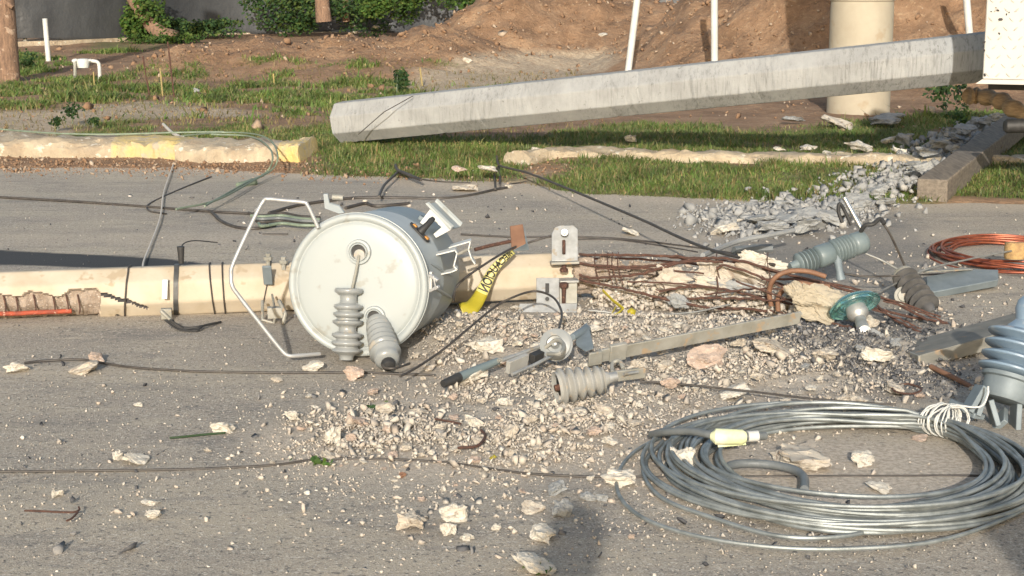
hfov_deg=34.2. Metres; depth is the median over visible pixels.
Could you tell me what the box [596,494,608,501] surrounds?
concrete chunk
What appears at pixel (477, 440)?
concrete chunk
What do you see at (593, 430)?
concrete chunk
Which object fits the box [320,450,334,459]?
concrete chunk
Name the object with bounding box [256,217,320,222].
wire
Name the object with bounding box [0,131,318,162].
kerb
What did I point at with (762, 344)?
concrete chunk
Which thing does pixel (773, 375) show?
concrete chunk
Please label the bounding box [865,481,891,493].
concrete chunk
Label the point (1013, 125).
black pipe
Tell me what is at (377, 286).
transformer
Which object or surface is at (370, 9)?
shrub
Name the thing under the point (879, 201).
concrete chunk
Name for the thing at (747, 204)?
concrete chunk
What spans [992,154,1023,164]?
kerb
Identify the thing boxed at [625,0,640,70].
standing pipe
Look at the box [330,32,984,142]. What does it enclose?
fallen pole
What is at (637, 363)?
concrete chunk
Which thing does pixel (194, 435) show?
stalk
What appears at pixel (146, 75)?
stake
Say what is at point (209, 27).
shrub
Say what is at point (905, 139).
concrete chunk
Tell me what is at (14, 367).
concrete chunk
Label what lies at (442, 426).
concrete chunk
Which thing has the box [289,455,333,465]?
leaf scrap
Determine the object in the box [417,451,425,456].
concrete chunk
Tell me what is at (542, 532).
concrete chunk
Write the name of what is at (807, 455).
concrete chunk
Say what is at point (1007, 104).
split log
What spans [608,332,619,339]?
concrete chunk
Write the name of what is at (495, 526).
concrete chunk
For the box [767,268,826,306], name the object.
conduit
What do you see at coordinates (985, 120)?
concrete chunk
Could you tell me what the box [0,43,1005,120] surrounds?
field grass
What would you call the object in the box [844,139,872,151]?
concrete chunk
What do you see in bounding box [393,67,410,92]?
weed
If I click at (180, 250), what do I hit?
wire stub
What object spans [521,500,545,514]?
concrete chunk
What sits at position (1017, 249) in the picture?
wood stub
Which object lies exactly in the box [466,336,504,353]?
concrete chunk
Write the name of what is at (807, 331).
charred fragments
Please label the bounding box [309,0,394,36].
shrub
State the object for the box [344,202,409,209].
wire
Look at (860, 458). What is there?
concrete chunk
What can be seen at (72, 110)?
weed
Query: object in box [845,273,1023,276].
wire
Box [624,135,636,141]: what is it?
concrete chunk
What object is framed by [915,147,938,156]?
concrete chunk
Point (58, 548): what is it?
dark litter
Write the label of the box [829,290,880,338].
glass insulator
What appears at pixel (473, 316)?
concrete chunk
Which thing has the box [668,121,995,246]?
grey rubble fragments
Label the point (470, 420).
concrete chunk
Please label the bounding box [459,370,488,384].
concrete chunk
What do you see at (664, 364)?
concrete chunk
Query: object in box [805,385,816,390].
concrete chunk
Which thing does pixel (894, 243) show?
wire
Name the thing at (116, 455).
concrete chunk
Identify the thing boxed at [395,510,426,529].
concrete chunk
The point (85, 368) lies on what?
concrete chunk
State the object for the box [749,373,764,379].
concrete chunk
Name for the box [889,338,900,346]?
concrete chunk
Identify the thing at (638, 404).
concrete chunk
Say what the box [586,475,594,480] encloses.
concrete chunk
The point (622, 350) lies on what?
galvanised arm
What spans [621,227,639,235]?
concrete chunk
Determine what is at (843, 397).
concrete chunk
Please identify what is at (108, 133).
wire
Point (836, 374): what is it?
concrete chunk
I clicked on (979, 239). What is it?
copper coil
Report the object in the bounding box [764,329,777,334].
concrete chunk
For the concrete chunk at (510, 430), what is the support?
on the road
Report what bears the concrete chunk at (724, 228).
on the road
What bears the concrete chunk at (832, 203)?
on the grey rubble fragments at (718, 215)
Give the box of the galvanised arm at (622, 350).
[588,311,802,365]
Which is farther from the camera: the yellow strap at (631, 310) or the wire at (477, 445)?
the yellow strap at (631, 310)
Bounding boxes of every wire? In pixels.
[0,128,223,134]
[0,196,254,214]
[0,457,979,477]
[24,358,434,375]
[146,176,211,214]
[164,319,221,331]
[175,132,278,209]
[204,134,273,206]
[210,210,275,229]
[236,178,257,186]
[247,212,320,217]
[250,214,319,219]
[255,220,319,223]
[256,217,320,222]
[257,222,314,227]
[267,186,507,213]
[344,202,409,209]
[378,171,414,197]
[381,362,410,369]
[399,290,562,377]
[422,179,470,182]
[435,418,460,424]
[452,235,551,300]
[457,429,486,448]
[460,233,739,254]
[494,166,497,189]
[496,155,775,266]
[498,166,500,186]
[578,238,697,252]
[589,304,729,314]
[640,380,895,405]
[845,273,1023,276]
[865,253,896,268]
[876,250,1011,292]
[883,225,905,265]
[891,383,922,394]
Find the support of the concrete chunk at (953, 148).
on the grey rubble fragments at (718, 215)
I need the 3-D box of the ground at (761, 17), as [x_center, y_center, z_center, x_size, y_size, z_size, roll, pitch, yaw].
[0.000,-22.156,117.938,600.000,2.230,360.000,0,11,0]
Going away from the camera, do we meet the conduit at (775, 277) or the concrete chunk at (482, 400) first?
the concrete chunk at (482, 400)
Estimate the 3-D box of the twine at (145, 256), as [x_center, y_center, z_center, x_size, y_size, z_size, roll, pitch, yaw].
[-2.452,-0.652,11.742,0.035,0.010,5.891,-2,11,-9]
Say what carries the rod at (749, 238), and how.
attached to the wire at (653, 224)
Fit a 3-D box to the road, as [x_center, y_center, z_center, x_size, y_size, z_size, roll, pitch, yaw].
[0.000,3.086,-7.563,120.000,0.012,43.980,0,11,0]
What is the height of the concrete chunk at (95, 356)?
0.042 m
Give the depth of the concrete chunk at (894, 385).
6.34 m
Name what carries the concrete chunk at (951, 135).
on the grey rubble fragments at (718, 215)
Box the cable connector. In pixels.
[648,427,767,446]
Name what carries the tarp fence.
on the ground at (761, 17)
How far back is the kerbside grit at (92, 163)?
13.40 m
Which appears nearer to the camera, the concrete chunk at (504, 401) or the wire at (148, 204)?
the concrete chunk at (504, 401)
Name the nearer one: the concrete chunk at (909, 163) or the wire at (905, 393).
the wire at (905, 393)
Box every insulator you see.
[551,366,618,403]
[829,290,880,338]
[892,266,938,311]
[949,296,1023,429]
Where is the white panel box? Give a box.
[976,0,1023,89]
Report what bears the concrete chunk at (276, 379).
on the road
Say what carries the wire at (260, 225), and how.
on the road
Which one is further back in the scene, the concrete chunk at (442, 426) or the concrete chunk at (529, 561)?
the concrete chunk at (442, 426)
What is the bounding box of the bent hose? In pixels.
[722,459,808,489]
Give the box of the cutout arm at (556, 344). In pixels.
[440,323,593,387]
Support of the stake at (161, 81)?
on the ground at (761, 17)
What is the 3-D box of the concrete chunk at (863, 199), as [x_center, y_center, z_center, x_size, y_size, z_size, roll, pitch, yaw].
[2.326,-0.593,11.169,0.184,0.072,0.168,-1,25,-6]
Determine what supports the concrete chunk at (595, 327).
on the rubble bed
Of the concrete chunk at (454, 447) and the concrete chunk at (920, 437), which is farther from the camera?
the concrete chunk at (920, 437)
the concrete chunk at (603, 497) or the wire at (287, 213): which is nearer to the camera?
the concrete chunk at (603, 497)
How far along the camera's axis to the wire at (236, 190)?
12.70 m
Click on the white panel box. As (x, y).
(1003, 60)
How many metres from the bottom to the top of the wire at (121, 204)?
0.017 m
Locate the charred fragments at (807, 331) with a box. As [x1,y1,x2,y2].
[704,294,1007,400]
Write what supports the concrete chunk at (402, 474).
on the road
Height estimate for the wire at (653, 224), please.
0.109 m
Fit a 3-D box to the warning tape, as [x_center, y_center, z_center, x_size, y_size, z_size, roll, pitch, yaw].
[-0.108,-0.017,7.824,0.336,0.291,0.063,-10,15,-41]
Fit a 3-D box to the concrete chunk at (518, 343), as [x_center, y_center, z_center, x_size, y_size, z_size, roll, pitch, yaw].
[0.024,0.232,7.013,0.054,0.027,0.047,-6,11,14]
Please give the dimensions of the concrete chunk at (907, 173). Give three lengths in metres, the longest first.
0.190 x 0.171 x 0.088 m
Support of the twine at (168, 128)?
on the kerb at (178, 148)
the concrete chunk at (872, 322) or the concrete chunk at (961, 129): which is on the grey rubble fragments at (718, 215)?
the concrete chunk at (961, 129)
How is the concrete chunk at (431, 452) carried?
on the road
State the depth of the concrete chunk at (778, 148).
13.85 m
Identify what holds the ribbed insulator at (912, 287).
on the road
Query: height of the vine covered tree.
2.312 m
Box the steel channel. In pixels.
[925,269,997,296]
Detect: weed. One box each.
[19,48,37,66]
[48,116,66,129]
[60,100,84,123]
[87,116,99,128]
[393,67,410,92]
[922,84,966,113]
[940,105,971,124]
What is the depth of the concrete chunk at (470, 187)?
12.08 m
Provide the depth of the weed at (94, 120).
15.95 m
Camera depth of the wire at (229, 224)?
10.41 m
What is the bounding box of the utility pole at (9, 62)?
[0,0,20,81]
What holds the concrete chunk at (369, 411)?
on the road
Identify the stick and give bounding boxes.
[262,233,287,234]
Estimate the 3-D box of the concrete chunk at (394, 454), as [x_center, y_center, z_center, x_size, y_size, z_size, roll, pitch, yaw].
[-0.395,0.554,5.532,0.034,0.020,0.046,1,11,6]
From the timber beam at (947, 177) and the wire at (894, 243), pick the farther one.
the timber beam at (947, 177)
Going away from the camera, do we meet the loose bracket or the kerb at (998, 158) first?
the loose bracket
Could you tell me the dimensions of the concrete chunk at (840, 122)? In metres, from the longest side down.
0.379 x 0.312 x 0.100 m
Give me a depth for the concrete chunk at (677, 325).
7.30 m
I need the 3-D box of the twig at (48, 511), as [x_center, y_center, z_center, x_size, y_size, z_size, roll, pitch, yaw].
[-1.363,0.658,4.938,0.163,0.006,0.054,0,11,0]
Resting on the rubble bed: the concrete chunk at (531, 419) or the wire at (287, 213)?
the concrete chunk at (531, 419)
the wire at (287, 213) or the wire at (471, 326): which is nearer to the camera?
the wire at (471, 326)
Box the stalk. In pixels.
[169,432,224,438]
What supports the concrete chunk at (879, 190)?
on the grey rubble fragments at (718, 215)
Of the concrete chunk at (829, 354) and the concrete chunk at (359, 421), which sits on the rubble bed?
the concrete chunk at (829, 354)
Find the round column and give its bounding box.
[826,0,894,114]
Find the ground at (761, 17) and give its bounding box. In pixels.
[0,0,1023,203]
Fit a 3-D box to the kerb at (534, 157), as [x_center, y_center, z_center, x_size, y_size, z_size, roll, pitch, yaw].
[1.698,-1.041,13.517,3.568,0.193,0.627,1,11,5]
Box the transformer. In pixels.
[229,194,475,370]
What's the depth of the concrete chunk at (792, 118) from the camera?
16.51 m
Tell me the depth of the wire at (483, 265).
7.57 m
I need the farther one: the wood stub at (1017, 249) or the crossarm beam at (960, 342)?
the wood stub at (1017, 249)
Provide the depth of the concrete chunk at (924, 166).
12.04 m
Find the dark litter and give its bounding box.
[0,192,1022,569]
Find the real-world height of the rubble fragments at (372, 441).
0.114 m
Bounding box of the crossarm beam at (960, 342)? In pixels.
[906,313,1014,363]
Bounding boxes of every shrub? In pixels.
[117,30,206,44]
[169,15,245,38]
[237,0,330,36]
[294,0,358,21]
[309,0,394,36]
[355,0,440,25]
[430,0,474,10]
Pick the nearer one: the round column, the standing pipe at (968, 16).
the round column
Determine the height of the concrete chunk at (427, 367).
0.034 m
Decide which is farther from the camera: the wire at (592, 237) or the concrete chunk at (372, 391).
the wire at (592, 237)
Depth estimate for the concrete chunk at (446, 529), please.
4.76 m
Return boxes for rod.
[700,228,795,256]
[732,244,772,254]
[929,364,973,387]
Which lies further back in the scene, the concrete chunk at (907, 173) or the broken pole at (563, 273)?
the concrete chunk at (907, 173)
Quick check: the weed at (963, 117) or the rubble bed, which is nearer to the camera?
the rubble bed
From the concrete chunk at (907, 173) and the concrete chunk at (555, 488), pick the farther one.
the concrete chunk at (907, 173)
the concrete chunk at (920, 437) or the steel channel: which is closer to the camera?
the concrete chunk at (920, 437)
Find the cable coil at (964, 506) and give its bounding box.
[615,386,1023,550]
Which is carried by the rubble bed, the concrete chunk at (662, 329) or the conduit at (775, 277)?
the concrete chunk at (662, 329)
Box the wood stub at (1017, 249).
[1004,242,1023,259]
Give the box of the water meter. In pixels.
[72,58,100,78]
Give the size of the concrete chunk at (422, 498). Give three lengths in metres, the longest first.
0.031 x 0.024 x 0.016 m
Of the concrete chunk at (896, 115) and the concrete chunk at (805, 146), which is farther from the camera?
the concrete chunk at (896, 115)
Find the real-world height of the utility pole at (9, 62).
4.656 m
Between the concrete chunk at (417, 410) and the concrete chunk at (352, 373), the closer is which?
the concrete chunk at (417, 410)
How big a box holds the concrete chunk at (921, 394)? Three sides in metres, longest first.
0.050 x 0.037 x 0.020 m
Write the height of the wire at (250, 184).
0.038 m
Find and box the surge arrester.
[788,197,885,279]
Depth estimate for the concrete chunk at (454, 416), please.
5.94 m
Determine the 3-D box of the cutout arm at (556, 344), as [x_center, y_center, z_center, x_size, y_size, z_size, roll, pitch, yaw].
[0.118,0.261,6.554,0.813,0.177,0.305,-10,15,-42]
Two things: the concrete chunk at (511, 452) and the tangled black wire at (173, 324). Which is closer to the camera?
the concrete chunk at (511, 452)
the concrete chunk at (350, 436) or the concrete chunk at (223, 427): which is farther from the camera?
the concrete chunk at (223, 427)
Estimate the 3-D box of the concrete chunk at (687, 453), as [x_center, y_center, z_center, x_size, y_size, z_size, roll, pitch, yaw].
[0.547,0.557,5.345,0.089,0.096,0.075,9,15,40]
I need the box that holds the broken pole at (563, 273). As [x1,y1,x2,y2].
[0,225,949,331]
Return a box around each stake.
[142,56,149,94]
[159,68,162,95]
[167,42,174,97]
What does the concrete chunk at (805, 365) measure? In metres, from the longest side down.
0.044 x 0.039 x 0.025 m
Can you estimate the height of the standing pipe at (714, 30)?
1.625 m
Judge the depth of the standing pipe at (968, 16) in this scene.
20.28 m
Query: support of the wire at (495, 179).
on the road
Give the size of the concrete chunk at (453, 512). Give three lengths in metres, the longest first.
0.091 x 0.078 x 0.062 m
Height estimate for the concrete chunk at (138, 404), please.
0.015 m
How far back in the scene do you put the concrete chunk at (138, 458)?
5.46 m
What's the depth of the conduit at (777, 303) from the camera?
7.64 m
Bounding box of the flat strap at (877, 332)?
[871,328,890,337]
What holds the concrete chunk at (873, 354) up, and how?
on the rubble bed
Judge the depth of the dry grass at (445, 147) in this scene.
15.24 m
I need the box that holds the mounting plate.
[474,224,528,250]
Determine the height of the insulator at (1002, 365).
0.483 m
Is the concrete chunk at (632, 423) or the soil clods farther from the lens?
the soil clods
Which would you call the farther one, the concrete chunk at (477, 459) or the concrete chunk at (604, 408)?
the concrete chunk at (604, 408)
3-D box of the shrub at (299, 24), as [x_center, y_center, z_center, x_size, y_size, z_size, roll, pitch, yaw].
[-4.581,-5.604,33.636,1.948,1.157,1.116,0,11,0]
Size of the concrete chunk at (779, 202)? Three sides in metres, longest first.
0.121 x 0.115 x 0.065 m
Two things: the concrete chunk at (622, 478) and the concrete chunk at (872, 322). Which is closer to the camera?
the concrete chunk at (622, 478)
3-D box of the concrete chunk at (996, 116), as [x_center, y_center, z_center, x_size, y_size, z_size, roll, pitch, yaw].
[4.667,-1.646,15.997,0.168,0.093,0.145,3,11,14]
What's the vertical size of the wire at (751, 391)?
0.008 m
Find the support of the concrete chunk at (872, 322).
on the road
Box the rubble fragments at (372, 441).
[78,241,976,575]
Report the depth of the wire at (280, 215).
10.68 m
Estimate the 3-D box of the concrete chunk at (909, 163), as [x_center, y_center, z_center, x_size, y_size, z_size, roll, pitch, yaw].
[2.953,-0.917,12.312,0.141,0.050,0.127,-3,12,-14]
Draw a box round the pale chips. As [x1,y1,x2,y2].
[100,190,1023,419]
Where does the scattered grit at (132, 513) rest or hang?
on the road
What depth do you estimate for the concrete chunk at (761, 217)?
10.41 m
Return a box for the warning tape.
[458,250,514,314]
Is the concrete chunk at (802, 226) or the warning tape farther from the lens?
the concrete chunk at (802, 226)
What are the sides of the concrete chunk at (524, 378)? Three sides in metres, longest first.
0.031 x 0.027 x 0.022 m
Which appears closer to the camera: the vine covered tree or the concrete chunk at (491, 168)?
the concrete chunk at (491, 168)
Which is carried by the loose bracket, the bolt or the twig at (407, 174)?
the bolt
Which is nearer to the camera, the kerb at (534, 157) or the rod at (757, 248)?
the rod at (757, 248)
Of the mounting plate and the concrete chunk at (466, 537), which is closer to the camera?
the concrete chunk at (466, 537)
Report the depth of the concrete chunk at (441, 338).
7.11 m
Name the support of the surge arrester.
on the broken pole at (563, 273)
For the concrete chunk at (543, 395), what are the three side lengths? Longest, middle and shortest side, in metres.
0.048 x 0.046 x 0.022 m
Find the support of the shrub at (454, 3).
on the ground at (761, 17)
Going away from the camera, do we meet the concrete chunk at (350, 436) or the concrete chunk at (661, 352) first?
the concrete chunk at (350, 436)
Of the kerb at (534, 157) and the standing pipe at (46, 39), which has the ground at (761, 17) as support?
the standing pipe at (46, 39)
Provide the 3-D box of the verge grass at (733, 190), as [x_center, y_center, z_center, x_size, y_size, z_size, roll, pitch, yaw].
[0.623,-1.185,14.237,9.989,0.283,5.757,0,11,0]
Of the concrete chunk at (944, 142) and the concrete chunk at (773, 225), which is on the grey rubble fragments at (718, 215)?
the concrete chunk at (944, 142)
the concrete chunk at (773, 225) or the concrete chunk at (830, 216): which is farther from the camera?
the concrete chunk at (830, 216)
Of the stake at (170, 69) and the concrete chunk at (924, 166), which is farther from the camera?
the stake at (170, 69)
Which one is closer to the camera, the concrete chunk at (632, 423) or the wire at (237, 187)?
the concrete chunk at (632, 423)
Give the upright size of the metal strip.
0.022 m
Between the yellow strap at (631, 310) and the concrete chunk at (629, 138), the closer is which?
the yellow strap at (631, 310)
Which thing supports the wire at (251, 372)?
on the road
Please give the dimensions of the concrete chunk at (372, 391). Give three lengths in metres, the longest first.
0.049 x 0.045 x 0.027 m
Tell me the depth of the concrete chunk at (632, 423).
5.88 m
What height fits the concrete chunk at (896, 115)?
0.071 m
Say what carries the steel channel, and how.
on the road
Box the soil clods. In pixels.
[0,0,1023,143]
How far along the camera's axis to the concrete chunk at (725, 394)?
6.26 m
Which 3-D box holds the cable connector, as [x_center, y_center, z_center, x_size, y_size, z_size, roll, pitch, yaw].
[0.604,0.486,5.436,0.451,0.114,0.149,8,14,37]
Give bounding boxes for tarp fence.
[15,0,678,46]
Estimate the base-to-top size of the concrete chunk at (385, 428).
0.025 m
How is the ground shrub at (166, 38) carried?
on the ground at (761, 17)
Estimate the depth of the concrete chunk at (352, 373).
6.56 m
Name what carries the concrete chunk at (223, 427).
on the road
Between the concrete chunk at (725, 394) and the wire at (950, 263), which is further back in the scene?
the wire at (950, 263)
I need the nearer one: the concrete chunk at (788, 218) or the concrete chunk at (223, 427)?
the concrete chunk at (223, 427)
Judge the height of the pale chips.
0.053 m
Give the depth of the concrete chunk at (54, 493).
5.11 m
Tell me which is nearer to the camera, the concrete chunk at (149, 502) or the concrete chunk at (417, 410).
the concrete chunk at (149, 502)
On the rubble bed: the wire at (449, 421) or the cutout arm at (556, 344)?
the wire at (449, 421)
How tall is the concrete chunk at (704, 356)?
0.096 m
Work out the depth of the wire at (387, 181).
12.16 m
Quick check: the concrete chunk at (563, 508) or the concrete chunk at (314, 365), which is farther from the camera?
the concrete chunk at (314, 365)
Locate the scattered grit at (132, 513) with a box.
[0,193,1023,575]
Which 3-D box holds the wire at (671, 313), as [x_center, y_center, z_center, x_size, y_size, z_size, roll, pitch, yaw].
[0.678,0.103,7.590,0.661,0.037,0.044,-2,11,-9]
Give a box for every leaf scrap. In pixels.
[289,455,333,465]
[366,401,387,408]
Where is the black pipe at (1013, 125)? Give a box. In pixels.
[1003,118,1023,132]
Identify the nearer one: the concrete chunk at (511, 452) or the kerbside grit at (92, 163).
the concrete chunk at (511, 452)
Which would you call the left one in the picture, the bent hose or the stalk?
the stalk
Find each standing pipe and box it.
[42,18,50,60]
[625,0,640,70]
[711,0,717,60]
[963,0,972,33]
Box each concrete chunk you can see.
[3,362,29,371]
[51,490,63,497]
[68,360,97,374]
[88,352,104,361]
[112,450,122,459]
[121,453,149,464]
[133,402,142,406]
[140,499,160,505]
[145,509,160,518]
[210,422,235,432]
[271,376,282,382]
[284,410,300,420]
[297,426,306,429]
[302,360,323,370]
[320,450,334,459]
[324,426,341,443]
[343,366,364,380]
[345,414,369,425]
[345,433,357,440]
[365,409,372,414]
[367,388,378,395]
[375,402,394,413]
[382,425,389,432]
[388,451,397,457]
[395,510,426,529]
[399,442,411,450]
[399,472,406,477]
[411,408,426,413]
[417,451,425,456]
[418,496,425,500]
[422,363,434,371]
[428,450,435,454]
[434,423,446,429]
[435,335,446,340]
[437,436,444,441]
[439,503,468,521]
[439,523,456,535]
[448,393,457,399]
[448,414,458,419]
[451,165,466,171]
[451,184,478,190]
[452,445,461,450]
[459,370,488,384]
[459,533,474,540]
[463,58,471,62]
[464,414,483,426]
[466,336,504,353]
[467,456,481,462]
[469,314,486,321]
[472,437,482,443]
[476,397,487,403]
[478,165,497,171]
[491,523,500,529]
[497,397,512,405]
[503,424,518,438]
[503,460,510,465]
[508,450,517,455]
[512,339,523,346]
[512,551,555,574]
[520,376,527,380]
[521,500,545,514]
[525,415,537,422]
[530,523,555,543]
[534,390,546,398]
[548,479,567,495]
[552,499,573,516]
[571,406,588,411]
[580,491,596,500]
[586,426,601,435]
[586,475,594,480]
[590,324,602,331]
[594,403,614,414]
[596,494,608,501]
[600,468,635,487]
[601,436,617,445]
[606,422,614,428]
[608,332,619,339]
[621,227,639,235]
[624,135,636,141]
[627,420,643,426]
[630,359,646,367]
[634,402,642,406]
[656,350,668,354]
[656,359,672,371]
[658,327,669,331]
[660,377,679,388]
[669,446,695,474]
[673,322,683,327]
[686,344,727,369]
[710,222,740,234]
[718,382,751,399]
[730,338,745,346]
[742,203,759,209]
[745,214,776,220]
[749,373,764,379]
[752,337,792,357]
[757,221,788,230]
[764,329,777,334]
[770,373,778,377]
[770,439,832,470]
[771,212,801,223]
[772,200,789,205]
[774,147,785,150]
[780,116,805,121]
[780,397,790,400]
[792,217,825,233]
[793,206,818,219]
[799,144,817,149]
[800,363,809,368]
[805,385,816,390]
[812,347,838,360]
[815,209,839,225]
[820,114,852,129]
[827,201,844,206]
[830,203,863,216]
[832,371,840,376]
[835,394,849,399]
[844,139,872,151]
[846,191,871,206]
[848,394,868,401]
[851,450,874,467]
[854,344,862,350]
[858,346,894,361]
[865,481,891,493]
[866,183,888,196]
[866,315,879,327]
[868,115,900,124]
[876,198,896,204]
[880,112,905,117]
[881,136,895,143]
[882,177,905,185]
[884,380,904,394]
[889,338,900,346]
[891,147,906,151]
[894,133,914,144]
[902,171,911,176]
[903,161,920,166]
[909,161,932,171]
[911,434,927,441]
[914,392,925,396]
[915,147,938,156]
[928,137,950,148]
[937,130,962,142]
[945,144,959,152]
[951,123,976,135]
[969,115,990,125]
[989,112,1004,120]
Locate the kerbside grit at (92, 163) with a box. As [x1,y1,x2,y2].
[0,155,575,184]
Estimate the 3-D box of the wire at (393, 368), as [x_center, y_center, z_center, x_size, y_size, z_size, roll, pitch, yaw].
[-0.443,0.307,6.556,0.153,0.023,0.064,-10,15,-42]
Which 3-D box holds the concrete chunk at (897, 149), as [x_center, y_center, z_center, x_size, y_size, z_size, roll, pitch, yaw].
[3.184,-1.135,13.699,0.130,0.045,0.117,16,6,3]
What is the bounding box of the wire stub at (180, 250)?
[177,240,217,263]
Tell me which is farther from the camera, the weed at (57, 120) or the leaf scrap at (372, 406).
the weed at (57, 120)
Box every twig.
[24,506,80,512]
[66,511,78,521]
[394,164,421,180]
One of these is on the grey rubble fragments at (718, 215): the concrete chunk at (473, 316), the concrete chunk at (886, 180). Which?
the concrete chunk at (886, 180)
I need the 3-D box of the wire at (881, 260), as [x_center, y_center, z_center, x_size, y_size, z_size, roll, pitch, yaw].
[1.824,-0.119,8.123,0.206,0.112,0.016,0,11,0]
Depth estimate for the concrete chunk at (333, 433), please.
5.68 m
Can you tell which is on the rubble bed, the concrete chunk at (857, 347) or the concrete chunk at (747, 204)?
the concrete chunk at (857, 347)
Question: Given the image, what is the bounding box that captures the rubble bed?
[314,309,961,449]
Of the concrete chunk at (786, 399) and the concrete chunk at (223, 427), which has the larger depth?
the concrete chunk at (786, 399)
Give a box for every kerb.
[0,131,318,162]
[503,145,942,166]
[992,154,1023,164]
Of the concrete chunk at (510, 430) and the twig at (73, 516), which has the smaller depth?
the twig at (73, 516)
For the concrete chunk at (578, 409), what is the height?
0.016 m
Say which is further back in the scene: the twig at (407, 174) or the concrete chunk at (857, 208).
the twig at (407, 174)
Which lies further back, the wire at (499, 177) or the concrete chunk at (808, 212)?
the wire at (499, 177)
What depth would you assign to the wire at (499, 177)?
12.65 m
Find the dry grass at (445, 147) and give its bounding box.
[0,50,1023,202]
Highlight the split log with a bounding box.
[962,87,1023,118]
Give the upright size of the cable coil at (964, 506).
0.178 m
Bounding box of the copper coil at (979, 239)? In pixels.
[927,234,1023,273]
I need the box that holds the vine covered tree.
[119,0,178,42]
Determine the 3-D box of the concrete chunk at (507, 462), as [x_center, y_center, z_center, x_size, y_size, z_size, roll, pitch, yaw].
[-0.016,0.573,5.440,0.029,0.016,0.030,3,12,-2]
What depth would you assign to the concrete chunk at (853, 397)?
6.17 m
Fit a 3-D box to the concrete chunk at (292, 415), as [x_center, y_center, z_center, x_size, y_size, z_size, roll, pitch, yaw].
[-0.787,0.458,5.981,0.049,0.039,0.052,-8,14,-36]
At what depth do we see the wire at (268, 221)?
10.54 m
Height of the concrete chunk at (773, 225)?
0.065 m
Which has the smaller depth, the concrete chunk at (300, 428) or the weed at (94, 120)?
the concrete chunk at (300, 428)
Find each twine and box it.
[142,162,173,265]
[162,123,183,136]
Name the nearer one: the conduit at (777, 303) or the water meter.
the conduit at (777, 303)
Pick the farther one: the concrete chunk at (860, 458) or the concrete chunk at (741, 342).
the concrete chunk at (741, 342)
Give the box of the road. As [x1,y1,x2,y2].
[0,167,1023,575]
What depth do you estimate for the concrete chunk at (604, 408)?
6.00 m
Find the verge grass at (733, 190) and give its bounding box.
[49,112,1023,202]
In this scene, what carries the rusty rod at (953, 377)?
on the road
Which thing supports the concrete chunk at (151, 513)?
on the road
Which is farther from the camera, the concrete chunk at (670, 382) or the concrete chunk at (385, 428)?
the concrete chunk at (670, 382)
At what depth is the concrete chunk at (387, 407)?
6.03 m
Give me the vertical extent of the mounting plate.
0.121 m
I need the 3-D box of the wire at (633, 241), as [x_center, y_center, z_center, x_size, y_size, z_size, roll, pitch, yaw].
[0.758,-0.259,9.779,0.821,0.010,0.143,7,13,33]
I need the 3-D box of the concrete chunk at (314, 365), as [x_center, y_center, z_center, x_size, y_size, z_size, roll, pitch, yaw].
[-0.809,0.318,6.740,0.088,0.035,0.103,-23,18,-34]
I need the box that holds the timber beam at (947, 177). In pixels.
[917,115,1023,201]
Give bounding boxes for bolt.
[623,370,638,375]
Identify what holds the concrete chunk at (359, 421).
on the road
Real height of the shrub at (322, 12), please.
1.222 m
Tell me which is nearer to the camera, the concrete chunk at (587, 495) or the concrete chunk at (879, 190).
the concrete chunk at (587, 495)
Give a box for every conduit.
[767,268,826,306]
[775,281,829,311]
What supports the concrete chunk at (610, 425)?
on the rubble bed
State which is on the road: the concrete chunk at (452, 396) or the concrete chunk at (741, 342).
the concrete chunk at (452, 396)
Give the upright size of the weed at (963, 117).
0.275 m
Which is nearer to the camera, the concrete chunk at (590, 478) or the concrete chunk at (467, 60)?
the concrete chunk at (590, 478)
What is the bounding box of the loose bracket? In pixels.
[610,359,645,381]
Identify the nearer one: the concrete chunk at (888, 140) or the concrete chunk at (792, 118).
the concrete chunk at (888, 140)
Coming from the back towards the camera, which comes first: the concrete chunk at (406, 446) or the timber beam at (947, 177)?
the timber beam at (947, 177)
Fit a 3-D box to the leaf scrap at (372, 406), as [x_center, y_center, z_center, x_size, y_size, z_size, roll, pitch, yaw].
[-0.486,0.432,6.130,0.103,0.026,0.055,4,12,20]
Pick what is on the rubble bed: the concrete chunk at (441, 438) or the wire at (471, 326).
the concrete chunk at (441, 438)
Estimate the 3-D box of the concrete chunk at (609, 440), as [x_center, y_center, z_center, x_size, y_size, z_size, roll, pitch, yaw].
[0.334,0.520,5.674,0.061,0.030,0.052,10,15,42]
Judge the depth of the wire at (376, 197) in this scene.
11.69 m
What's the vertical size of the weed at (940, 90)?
0.464 m
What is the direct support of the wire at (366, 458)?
on the road
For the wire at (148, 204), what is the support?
on the road
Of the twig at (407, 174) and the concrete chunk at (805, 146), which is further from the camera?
the concrete chunk at (805, 146)
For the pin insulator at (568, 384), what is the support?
on the rubble bed
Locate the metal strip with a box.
[919,267,972,272]
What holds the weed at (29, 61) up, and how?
on the ground at (761, 17)
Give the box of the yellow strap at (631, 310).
[602,289,635,314]

